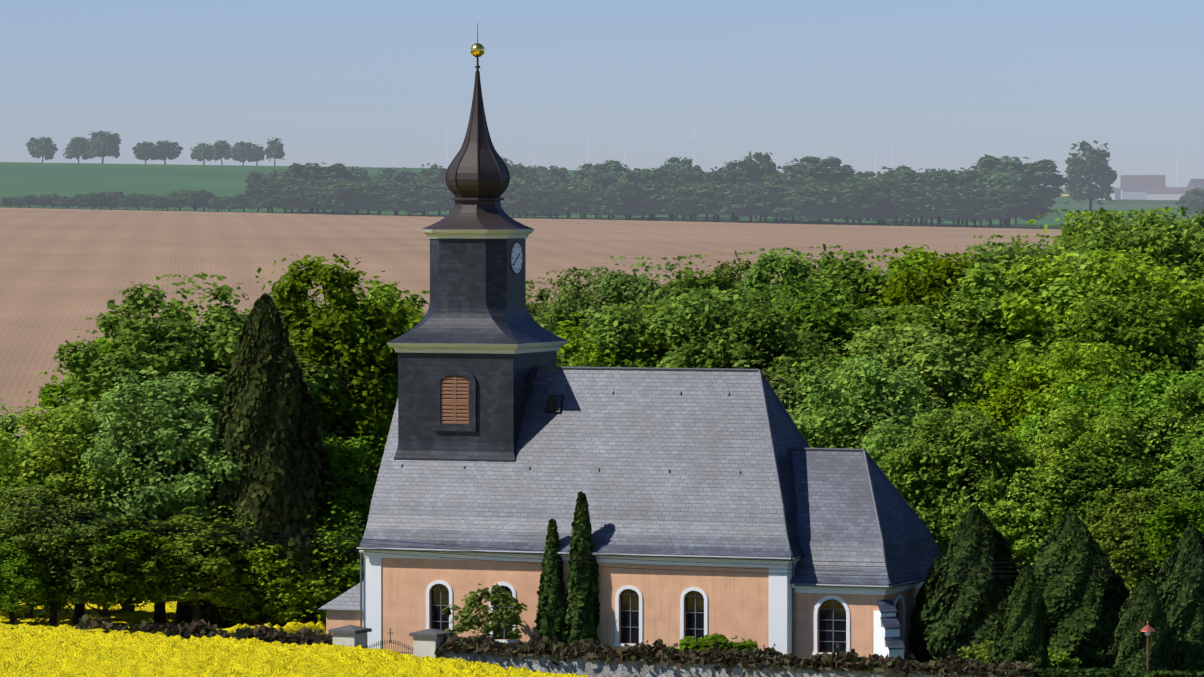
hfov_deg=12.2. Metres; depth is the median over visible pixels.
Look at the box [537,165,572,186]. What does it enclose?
wood
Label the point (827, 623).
window glass
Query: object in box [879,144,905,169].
wind turbine
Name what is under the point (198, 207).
hedge
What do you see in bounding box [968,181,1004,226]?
wood
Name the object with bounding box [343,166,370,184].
wood
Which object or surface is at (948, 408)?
tree wood
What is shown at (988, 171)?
wood
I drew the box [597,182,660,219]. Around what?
underwood
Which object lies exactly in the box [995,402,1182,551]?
tree wood
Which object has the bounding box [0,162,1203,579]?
ground
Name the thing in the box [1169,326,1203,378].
tree wood
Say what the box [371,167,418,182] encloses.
wood
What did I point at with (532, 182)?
wood
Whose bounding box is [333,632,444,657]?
gate pillars
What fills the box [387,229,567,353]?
tower cornice
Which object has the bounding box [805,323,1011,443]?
tree wood
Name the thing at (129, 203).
hedge
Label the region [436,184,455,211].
underwood
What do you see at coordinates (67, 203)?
hedge
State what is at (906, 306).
tree wood
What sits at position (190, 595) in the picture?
tree
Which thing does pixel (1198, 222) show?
tree wood
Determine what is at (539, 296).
tree wood
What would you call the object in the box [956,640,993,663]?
bush
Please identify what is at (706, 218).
underwood
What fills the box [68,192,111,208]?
hedge
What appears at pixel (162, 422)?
tree
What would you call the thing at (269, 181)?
wood
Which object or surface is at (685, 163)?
wood
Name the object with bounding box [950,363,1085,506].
tree wood
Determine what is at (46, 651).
rapeseed
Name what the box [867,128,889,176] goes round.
wind turbine
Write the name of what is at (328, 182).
wood
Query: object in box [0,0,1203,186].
sky
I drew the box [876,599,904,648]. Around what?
buttress slates
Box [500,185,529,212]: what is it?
underwood
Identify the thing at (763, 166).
wood
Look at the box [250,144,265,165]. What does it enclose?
hill tree
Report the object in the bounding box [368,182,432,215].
tree
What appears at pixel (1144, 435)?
tree wood
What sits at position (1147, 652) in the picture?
lamp post
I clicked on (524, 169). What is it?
wood
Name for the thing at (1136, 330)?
tree wood
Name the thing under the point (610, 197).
underwood
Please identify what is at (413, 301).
tree wood
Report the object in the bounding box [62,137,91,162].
hill tree
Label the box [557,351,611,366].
tree wood
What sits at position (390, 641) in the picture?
iron gate
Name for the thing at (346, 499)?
tree
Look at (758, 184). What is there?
wood
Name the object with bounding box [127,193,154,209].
hedge
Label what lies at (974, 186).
wood
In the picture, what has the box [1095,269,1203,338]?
tree wood
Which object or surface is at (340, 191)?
tree
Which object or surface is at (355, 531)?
tree
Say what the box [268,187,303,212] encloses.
underwood
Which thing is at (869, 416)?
tree wood
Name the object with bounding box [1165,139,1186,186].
wind turbine
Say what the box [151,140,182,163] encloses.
hill tree
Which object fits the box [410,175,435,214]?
wood
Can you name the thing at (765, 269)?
tree wood
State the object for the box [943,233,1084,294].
tree wood
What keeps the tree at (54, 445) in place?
on the ground
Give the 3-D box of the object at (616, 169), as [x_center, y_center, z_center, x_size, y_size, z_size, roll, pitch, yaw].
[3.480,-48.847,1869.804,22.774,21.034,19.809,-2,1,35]
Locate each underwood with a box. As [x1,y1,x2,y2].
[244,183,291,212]
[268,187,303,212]
[282,184,316,213]
[301,187,337,213]
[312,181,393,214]
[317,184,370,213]
[355,185,386,214]
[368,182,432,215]
[391,184,452,215]
[411,184,454,215]
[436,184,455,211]
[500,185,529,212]
[500,187,542,217]
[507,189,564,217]
[529,185,576,217]
[536,182,586,218]
[557,185,604,218]
[571,188,615,218]
[585,190,630,219]
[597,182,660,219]
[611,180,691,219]
[613,191,670,219]
[637,186,696,220]
[662,184,713,220]
[679,197,713,221]
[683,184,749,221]
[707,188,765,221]
[728,184,759,221]
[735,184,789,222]
[759,197,782,222]
[864,191,908,224]
[888,194,941,225]
[955,188,998,226]
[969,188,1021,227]
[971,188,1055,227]
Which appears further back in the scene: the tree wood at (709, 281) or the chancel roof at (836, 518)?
the tree wood at (709, 281)
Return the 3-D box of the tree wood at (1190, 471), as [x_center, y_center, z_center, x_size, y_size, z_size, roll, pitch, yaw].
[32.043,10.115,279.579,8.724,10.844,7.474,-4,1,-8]
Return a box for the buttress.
[874,611,903,658]
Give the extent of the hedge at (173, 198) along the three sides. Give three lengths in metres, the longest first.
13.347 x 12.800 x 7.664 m
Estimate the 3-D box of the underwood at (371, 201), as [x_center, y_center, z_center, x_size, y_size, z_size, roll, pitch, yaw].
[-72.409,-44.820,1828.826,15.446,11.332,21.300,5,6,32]
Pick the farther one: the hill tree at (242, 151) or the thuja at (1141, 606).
the hill tree at (242, 151)
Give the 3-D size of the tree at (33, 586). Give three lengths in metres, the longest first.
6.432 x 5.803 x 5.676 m
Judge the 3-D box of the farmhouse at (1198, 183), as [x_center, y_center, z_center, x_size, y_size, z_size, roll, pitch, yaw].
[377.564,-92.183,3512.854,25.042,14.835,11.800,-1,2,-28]
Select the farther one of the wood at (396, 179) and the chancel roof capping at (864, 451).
the wood at (396, 179)
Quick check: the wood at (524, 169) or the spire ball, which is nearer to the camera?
the spire ball
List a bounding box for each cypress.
[534,518,565,642]
[562,491,600,645]
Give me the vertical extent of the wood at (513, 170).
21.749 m
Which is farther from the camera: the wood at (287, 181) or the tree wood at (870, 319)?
the wood at (287, 181)
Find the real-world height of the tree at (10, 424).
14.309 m
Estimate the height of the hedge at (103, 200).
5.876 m
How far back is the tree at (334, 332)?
296.04 m
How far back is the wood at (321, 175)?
1858.92 m
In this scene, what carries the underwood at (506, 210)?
on the ground
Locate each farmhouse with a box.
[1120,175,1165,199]
[1187,179,1203,190]
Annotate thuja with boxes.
[908,557,941,662]
[916,505,1018,659]
[986,565,1050,668]
[1033,512,1126,668]
[1102,577,1179,672]
[1154,524,1203,670]
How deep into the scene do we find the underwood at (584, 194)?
1821.58 m
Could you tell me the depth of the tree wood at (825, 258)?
378.45 m
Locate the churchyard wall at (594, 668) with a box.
[439,652,972,676]
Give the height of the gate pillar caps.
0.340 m
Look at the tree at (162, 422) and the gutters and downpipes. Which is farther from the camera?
the tree at (162, 422)
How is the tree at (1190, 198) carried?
on the ground
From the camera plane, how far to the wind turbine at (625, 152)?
9789.03 m
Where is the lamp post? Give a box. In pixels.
[1147,636,1147,668]
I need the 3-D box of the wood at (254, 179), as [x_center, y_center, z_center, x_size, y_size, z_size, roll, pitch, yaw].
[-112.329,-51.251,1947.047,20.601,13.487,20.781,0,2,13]
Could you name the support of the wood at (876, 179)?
on the ground
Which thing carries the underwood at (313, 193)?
on the ground
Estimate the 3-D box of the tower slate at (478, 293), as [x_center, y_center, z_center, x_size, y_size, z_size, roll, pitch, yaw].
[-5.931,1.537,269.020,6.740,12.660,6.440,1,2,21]
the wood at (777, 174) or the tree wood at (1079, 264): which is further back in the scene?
the wood at (777, 174)
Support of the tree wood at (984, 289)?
on the ground
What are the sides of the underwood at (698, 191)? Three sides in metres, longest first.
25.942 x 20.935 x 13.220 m
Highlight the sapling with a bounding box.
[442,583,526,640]
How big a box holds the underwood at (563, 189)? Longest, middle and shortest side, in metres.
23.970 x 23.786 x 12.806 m
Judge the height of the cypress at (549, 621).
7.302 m
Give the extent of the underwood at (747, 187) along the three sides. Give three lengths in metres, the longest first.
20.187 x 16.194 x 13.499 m
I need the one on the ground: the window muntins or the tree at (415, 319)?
the tree at (415, 319)
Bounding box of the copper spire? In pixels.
[423,23,532,229]
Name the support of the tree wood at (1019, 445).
on the ground
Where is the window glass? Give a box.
[431,584,897,651]
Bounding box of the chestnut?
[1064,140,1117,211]
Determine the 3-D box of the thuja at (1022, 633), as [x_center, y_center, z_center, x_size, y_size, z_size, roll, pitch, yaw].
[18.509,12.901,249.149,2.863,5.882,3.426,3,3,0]
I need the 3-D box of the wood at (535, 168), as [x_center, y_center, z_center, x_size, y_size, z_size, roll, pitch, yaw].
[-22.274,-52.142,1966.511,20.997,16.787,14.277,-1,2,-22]
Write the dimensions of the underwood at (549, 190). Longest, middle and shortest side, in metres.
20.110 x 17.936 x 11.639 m
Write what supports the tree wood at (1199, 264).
on the ground
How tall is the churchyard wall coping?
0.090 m
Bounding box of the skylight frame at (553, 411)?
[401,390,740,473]
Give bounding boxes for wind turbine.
[435,125,460,167]
[521,146,543,166]
[574,122,596,163]
[617,142,640,167]
[681,119,705,165]
[759,142,781,169]
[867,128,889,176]
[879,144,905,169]
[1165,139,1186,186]
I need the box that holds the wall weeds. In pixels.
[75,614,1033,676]
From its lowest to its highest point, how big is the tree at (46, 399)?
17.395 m
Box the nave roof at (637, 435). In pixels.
[359,369,807,556]
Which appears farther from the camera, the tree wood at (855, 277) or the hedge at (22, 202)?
the hedge at (22, 202)
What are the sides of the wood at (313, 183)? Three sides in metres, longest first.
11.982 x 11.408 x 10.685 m
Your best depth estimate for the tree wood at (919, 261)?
369.48 m
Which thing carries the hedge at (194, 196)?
on the ground
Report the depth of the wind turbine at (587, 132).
9391.88 m
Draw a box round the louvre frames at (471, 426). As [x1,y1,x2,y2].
[433,367,537,431]
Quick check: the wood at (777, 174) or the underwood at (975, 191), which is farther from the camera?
the wood at (777, 174)
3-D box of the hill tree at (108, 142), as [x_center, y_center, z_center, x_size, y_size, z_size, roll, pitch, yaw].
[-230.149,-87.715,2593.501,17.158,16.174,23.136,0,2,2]
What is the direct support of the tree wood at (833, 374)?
on the ground
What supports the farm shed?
on the ground
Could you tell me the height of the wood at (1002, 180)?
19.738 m
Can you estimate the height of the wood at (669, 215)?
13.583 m
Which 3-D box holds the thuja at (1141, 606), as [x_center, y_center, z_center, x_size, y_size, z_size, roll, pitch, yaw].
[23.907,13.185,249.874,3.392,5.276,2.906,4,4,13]
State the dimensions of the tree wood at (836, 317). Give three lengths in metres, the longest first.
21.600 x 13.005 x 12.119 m
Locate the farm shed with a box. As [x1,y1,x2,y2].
[1098,186,1120,199]
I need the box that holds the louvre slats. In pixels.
[441,376,534,423]
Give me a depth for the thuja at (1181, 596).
251.62 m
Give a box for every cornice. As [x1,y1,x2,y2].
[359,550,924,594]
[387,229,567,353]
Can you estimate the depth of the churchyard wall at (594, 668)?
249.72 m
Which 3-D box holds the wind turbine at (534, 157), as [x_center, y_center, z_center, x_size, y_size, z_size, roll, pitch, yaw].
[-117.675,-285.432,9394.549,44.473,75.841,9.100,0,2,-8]
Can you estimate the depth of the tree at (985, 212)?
1816.27 m
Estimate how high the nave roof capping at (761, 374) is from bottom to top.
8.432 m
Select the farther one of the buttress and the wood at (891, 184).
the wood at (891, 184)
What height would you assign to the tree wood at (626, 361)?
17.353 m
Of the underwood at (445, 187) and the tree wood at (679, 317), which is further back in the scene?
the underwood at (445, 187)
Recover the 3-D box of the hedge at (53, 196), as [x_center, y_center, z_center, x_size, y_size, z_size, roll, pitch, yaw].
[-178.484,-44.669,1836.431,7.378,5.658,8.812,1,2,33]
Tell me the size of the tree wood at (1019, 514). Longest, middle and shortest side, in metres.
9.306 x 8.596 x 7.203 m
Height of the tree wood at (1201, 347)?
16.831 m
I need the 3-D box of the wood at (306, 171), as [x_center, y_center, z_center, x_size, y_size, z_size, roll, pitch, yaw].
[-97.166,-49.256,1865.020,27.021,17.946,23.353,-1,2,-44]
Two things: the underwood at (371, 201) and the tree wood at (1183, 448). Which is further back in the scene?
the underwood at (371, 201)
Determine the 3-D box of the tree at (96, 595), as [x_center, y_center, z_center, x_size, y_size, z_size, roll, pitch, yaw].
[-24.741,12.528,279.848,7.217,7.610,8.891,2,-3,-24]
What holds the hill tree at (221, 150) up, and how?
on the ground
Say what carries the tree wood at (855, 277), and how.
on the ground
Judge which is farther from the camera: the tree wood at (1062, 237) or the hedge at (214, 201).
the hedge at (214, 201)
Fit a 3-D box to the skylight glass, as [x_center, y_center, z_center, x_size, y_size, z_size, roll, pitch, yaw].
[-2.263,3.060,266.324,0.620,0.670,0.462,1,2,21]
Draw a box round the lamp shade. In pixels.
[1140,621,1154,631]
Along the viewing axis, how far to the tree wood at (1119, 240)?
347.51 m
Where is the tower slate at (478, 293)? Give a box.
[387,238,567,461]
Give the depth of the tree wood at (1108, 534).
273.34 m
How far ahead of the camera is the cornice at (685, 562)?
260.30 m
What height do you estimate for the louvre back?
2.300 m
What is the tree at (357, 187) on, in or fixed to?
on the ground
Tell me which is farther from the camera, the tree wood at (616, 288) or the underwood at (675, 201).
the underwood at (675, 201)
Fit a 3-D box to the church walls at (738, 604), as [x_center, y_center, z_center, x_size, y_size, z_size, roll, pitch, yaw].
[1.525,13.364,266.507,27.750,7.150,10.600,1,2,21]
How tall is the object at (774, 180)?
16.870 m
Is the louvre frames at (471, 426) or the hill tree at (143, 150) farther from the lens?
the hill tree at (143, 150)
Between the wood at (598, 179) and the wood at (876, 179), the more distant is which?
the wood at (876, 179)
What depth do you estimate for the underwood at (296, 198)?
1820.07 m
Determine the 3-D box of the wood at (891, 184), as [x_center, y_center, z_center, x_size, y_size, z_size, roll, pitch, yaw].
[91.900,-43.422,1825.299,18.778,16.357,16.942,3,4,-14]
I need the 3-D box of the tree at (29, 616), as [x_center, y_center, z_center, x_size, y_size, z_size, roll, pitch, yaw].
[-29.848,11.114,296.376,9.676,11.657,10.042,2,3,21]
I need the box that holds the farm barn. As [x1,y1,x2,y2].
[1146,187,1195,199]
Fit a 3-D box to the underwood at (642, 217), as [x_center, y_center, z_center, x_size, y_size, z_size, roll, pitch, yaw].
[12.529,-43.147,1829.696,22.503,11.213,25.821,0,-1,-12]
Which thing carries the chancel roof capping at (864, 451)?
on the chancel roof at (836, 518)
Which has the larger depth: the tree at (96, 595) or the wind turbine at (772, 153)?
the wind turbine at (772, 153)
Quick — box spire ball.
[471,43,484,56]
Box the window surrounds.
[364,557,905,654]
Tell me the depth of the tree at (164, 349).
290.65 m
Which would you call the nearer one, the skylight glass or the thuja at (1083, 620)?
the thuja at (1083, 620)
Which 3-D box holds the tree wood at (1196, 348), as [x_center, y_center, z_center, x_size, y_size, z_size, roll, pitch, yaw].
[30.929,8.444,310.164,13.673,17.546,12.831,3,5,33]
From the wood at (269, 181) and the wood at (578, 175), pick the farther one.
the wood at (578, 175)
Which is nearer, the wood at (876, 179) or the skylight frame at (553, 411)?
the skylight frame at (553, 411)
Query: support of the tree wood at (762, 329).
on the ground
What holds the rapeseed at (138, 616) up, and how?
on the ground
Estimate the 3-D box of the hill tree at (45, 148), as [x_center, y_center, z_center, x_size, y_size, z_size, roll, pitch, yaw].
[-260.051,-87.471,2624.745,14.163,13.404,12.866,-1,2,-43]
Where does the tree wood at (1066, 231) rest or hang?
on the ground
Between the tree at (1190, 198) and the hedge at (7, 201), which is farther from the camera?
the tree at (1190, 198)
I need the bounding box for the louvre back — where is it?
[442,375,467,420]
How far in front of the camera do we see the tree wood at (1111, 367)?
295.79 m
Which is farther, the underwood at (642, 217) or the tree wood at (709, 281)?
the underwood at (642, 217)
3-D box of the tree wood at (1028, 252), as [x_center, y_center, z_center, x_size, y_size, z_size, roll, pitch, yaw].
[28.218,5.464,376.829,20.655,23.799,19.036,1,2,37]
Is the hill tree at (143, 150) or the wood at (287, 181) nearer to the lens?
the wood at (287, 181)
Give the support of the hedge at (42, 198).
on the ground
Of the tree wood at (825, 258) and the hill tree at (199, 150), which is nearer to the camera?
the tree wood at (825, 258)
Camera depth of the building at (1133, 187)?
3489.57 m
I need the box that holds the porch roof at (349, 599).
[319,581,363,610]
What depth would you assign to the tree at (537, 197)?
1817.96 m
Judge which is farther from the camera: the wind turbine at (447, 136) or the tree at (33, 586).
the wind turbine at (447, 136)
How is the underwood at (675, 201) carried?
on the ground
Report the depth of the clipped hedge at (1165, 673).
240.59 m
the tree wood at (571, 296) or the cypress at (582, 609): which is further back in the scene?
the tree wood at (571, 296)
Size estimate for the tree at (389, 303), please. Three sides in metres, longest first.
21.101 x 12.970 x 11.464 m
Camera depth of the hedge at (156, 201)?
1834.39 m
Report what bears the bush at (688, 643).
on the ground
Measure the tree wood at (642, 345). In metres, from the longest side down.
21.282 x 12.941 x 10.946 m
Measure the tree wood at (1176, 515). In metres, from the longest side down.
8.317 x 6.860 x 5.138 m
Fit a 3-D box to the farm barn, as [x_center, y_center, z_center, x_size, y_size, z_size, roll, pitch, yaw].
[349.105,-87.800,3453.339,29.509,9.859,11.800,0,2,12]
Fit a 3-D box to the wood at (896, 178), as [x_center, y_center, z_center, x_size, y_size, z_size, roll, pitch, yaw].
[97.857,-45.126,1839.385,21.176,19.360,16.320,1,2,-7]
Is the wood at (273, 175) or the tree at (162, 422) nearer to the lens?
the tree at (162, 422)
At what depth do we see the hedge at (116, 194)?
1829.76 m
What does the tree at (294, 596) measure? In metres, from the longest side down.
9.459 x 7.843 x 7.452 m
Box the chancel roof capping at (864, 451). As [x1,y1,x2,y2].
[790,447,941,584]
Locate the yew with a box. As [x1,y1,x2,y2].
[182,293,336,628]
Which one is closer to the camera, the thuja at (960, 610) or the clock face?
the thuja at (960, 610)
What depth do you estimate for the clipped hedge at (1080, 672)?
241.63 m
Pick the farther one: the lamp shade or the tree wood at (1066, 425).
the tree wood at (1066, 425)
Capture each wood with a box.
[244,171,282,189]
[251,177,285,212]
[264,168,285,208]
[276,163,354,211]
[276,177,307,211]
[305,180,323,212]
[308,172,344,212]
[323,178,352,213]
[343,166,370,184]
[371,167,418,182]
[378,173,418,214]
[395,290,554,333]
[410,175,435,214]
[418,163,443,213]
[429,168,450,212]
[501,157,522,178]
[509,163,539,213]
[509,178,526,217]
[512,173,541,216]
[525,165,546,176]
[526,266,664,337]
[526,280,566,314]
[535,318,564,357]
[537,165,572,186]
[543,312,666,366]
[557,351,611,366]
[566,286,844,375]
[570,162,602,214]
[573,255,697,361]
[577,304,701,365]
[581,170,617,218]
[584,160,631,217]
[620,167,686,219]
[622,353,674,366]
[623,269,786,331]
[646,214,693,219]
[657,250,777,301]
[660,157,701,217]
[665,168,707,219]
[671,303,846,382]
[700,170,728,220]
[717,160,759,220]
[726,249,854,313]
[726,357,854,447]
[729,183,747,220]
[739,151,781,219]
[740,281,880,370]
[743,182,772,221]
[747,244,866,296]
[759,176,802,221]
[761,171,783,220]
[770,247,934,318]
[772,356,853,411]
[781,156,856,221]
[784,352,968,550]
[791,179,824,189]
[798,306,903,356]
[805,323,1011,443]
[830,305,1027,412]
[836,304,938,356]
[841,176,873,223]
[850,244,964,316]
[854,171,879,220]
[860,250,1019,331]
[866,179,906,224]
[870,177,889,222]
[875,407,1044,572]
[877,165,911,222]
[884,171,903,224]
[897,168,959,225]
[921,246,1181,370]
[924,401,997,432]
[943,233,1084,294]
[950,170,979,225]
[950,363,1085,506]
[951,241,1079,292]
[956,183,996,226]
[956,467,1099,572]
[957,167,1025,225]
[965,154,1068,224]
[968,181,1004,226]
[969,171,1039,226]
[974,341,1169,502]
[974,429,1037,568]
[983,246,1203,362]
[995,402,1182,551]
[996,207,1203,580]
[997,263,1115,312]
[1012,208,1179,264]
[1012,438,1181,570]
[1016,369,1203,502]
[1032,283,1203,604]
[1071,487,1193,601]
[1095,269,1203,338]
[1110,206,1203,279]
[1130,420,1203,575]
[1130,492,1203,582]
[1131,428,1199,487]
[1138,375,1203,493]
[1147,333,1203,379]
[1148,333,1203,356]
[1168,438,1203,522]
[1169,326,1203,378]
[1178,261,1203,308]
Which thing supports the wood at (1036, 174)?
on the ground
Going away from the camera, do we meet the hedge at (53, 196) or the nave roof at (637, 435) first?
the nave roof at (637, 435)
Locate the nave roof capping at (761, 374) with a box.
[535,366,809,557]
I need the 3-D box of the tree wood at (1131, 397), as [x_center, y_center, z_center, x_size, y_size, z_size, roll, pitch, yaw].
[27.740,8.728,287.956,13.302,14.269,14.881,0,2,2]
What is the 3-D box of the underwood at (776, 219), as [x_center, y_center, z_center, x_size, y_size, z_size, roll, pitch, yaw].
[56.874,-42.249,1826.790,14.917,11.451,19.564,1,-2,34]
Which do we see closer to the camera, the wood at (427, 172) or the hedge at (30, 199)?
the hedge at (30, 199)
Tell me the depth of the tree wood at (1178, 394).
284.79 m
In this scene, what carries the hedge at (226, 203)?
on the ground
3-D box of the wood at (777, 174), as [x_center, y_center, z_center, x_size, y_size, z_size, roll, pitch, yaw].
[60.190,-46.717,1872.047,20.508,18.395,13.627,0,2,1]
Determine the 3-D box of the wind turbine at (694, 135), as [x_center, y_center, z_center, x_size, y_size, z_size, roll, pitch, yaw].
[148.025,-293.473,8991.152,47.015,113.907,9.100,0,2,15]
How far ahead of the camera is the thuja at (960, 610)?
256.51 m
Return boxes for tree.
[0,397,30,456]
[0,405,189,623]
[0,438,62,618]
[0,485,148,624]
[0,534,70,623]
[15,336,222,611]
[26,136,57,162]
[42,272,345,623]
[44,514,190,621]
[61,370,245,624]
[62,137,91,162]
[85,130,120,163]
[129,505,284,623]
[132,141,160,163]
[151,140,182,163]
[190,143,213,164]
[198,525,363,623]
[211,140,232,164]
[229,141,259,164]
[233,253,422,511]
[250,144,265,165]
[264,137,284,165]
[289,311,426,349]
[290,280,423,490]
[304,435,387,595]
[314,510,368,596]
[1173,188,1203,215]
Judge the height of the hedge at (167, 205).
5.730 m
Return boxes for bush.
[670,633,758,651]
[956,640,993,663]
[1047,648,1080,668]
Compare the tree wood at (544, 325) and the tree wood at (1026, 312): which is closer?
the tree wood at (1026, 312)
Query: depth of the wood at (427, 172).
1862.40 m
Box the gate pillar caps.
[328,625,452,636]
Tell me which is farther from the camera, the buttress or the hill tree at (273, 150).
the hill tree at (273, 150)
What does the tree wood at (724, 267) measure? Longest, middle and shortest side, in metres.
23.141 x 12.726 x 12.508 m
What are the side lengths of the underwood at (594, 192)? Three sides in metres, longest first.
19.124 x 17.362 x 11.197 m
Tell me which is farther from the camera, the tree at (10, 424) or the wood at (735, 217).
the wood at (735, 217)
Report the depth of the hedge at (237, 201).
1826.59 m
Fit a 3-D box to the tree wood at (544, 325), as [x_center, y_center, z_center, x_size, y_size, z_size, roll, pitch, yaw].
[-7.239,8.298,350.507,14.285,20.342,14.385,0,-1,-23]
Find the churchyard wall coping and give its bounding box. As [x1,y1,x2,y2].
[186,638,1032,676]
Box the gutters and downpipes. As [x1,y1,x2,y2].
[357,547,925,655]
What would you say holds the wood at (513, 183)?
on the ground
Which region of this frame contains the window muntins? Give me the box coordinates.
[431,584,898,650]
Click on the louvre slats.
(454, 400)
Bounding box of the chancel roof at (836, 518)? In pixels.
[790,451,940,585]
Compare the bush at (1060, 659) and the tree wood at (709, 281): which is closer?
the bush at (1060, 659)
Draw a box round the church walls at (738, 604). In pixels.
[326,557,920,660]
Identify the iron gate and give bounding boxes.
[363,628,412,653]
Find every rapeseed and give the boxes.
[0,600,325,634]
[0,626,599,676]
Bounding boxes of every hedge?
[0,196,19,206]
[13,198,27,207]
[18,194,36,207]
[36,195,53,207]
[43,193,63,207]
[52,196,71,207]
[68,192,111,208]
[89,193,118,208]
[103,191,125,208]
[118,194,136,209]
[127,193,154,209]
[139,195,166,209]
[163,195,174,209]
[164,189,192,210]
[173,190,214,210]
[188,197,217,210]
[205,196,229,211]
[214,196,242,211]
[226,194,259,211]
[243,194,269,212]
[1033,667,1131,676]
[1131,669,1203,676]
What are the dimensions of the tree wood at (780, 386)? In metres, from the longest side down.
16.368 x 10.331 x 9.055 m
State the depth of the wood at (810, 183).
1824.39 m
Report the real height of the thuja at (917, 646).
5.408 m
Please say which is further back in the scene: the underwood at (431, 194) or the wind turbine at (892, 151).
the wind turbine at (892, 151)
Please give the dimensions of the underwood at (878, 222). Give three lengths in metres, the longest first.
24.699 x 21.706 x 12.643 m
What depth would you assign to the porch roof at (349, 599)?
266.76 m
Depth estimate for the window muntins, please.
261.06 m
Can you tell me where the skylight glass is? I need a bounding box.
[546,396,561,410]
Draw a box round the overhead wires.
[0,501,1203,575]
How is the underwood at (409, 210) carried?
on the ground
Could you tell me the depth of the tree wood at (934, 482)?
281.69 m
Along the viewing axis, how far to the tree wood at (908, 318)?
317.07 m
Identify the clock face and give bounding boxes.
[511,243,521,272]
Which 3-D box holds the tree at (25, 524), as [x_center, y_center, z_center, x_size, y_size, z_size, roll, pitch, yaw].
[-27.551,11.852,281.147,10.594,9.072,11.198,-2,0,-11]
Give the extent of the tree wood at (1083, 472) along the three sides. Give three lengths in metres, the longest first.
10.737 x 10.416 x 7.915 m
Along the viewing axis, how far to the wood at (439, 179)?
1834.60 m
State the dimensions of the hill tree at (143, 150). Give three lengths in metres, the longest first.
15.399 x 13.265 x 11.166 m
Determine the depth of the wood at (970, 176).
1851.97 m

